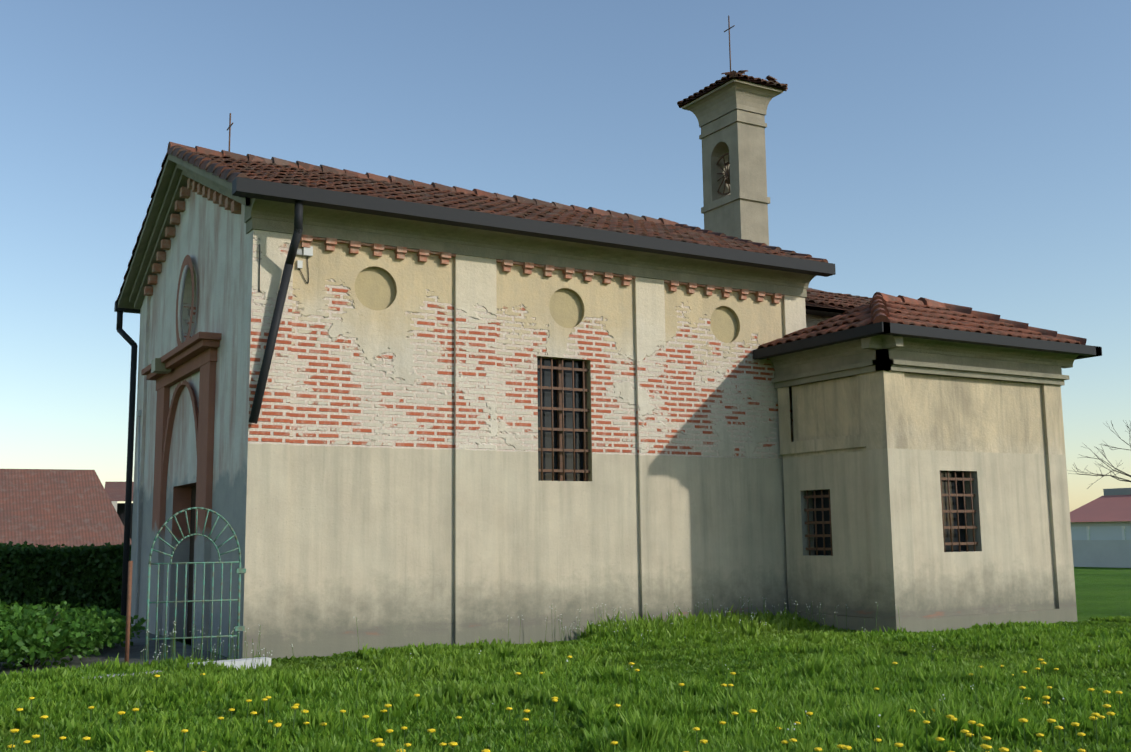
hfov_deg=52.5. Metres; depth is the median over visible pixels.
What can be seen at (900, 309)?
sacristy roof
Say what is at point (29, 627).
shrub
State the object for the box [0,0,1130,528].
sky
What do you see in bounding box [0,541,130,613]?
hedge
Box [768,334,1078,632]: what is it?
sacristy walls
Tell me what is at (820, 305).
presbytery
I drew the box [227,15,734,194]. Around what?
crosses and bell
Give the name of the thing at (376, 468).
chapel nave walls
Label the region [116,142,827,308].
chapel nave roof
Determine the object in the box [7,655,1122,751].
dandelion heads
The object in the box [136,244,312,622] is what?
wall fittings
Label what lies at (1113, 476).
bare tree
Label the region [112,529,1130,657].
terrain
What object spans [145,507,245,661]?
wrought iron gate
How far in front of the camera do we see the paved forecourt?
13.22 m
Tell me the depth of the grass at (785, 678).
8.87 m
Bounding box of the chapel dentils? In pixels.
[300,234,784,303]
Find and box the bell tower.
[677,70,787,245]
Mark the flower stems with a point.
(277, 728)
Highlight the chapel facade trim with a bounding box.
[129,163,249,650]
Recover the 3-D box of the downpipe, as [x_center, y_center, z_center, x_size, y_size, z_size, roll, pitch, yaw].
[-4.533,2.490,11.902,0.041,1.131,0.041,-7,-10,36]
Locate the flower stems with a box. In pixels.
[11,597,1120,751]
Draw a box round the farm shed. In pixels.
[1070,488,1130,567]
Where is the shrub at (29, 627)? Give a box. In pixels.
[0,598,145,670]
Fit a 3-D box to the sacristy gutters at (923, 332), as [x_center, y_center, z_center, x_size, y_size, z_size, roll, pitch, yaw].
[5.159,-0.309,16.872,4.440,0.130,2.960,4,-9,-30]
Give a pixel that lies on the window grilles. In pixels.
(560, 429)
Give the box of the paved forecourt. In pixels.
[0,626,270,678]
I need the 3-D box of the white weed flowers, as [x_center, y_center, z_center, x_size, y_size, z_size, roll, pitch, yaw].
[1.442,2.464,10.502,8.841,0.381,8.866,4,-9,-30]
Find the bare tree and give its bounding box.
[1067,420,1130,488]
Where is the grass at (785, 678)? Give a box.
[0,604,1130,751]
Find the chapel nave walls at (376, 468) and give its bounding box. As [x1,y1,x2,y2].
[130,190,816,658]
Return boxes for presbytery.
[805,288,871,617]
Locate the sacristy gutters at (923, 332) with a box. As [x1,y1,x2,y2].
[753,322,1101,359]
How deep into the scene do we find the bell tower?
23.21 m
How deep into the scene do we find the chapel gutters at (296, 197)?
14.30 m
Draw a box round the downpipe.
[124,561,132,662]
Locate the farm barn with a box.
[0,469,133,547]
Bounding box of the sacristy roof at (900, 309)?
[758,292,1086,348]
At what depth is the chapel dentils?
14.98 m
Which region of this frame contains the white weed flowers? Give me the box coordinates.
[141,596,1099,729]
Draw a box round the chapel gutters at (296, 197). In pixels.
[114,177,835,615]
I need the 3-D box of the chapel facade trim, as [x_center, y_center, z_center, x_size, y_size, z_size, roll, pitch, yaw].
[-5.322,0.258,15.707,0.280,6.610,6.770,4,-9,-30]
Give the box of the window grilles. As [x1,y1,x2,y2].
[537,357,977,555]

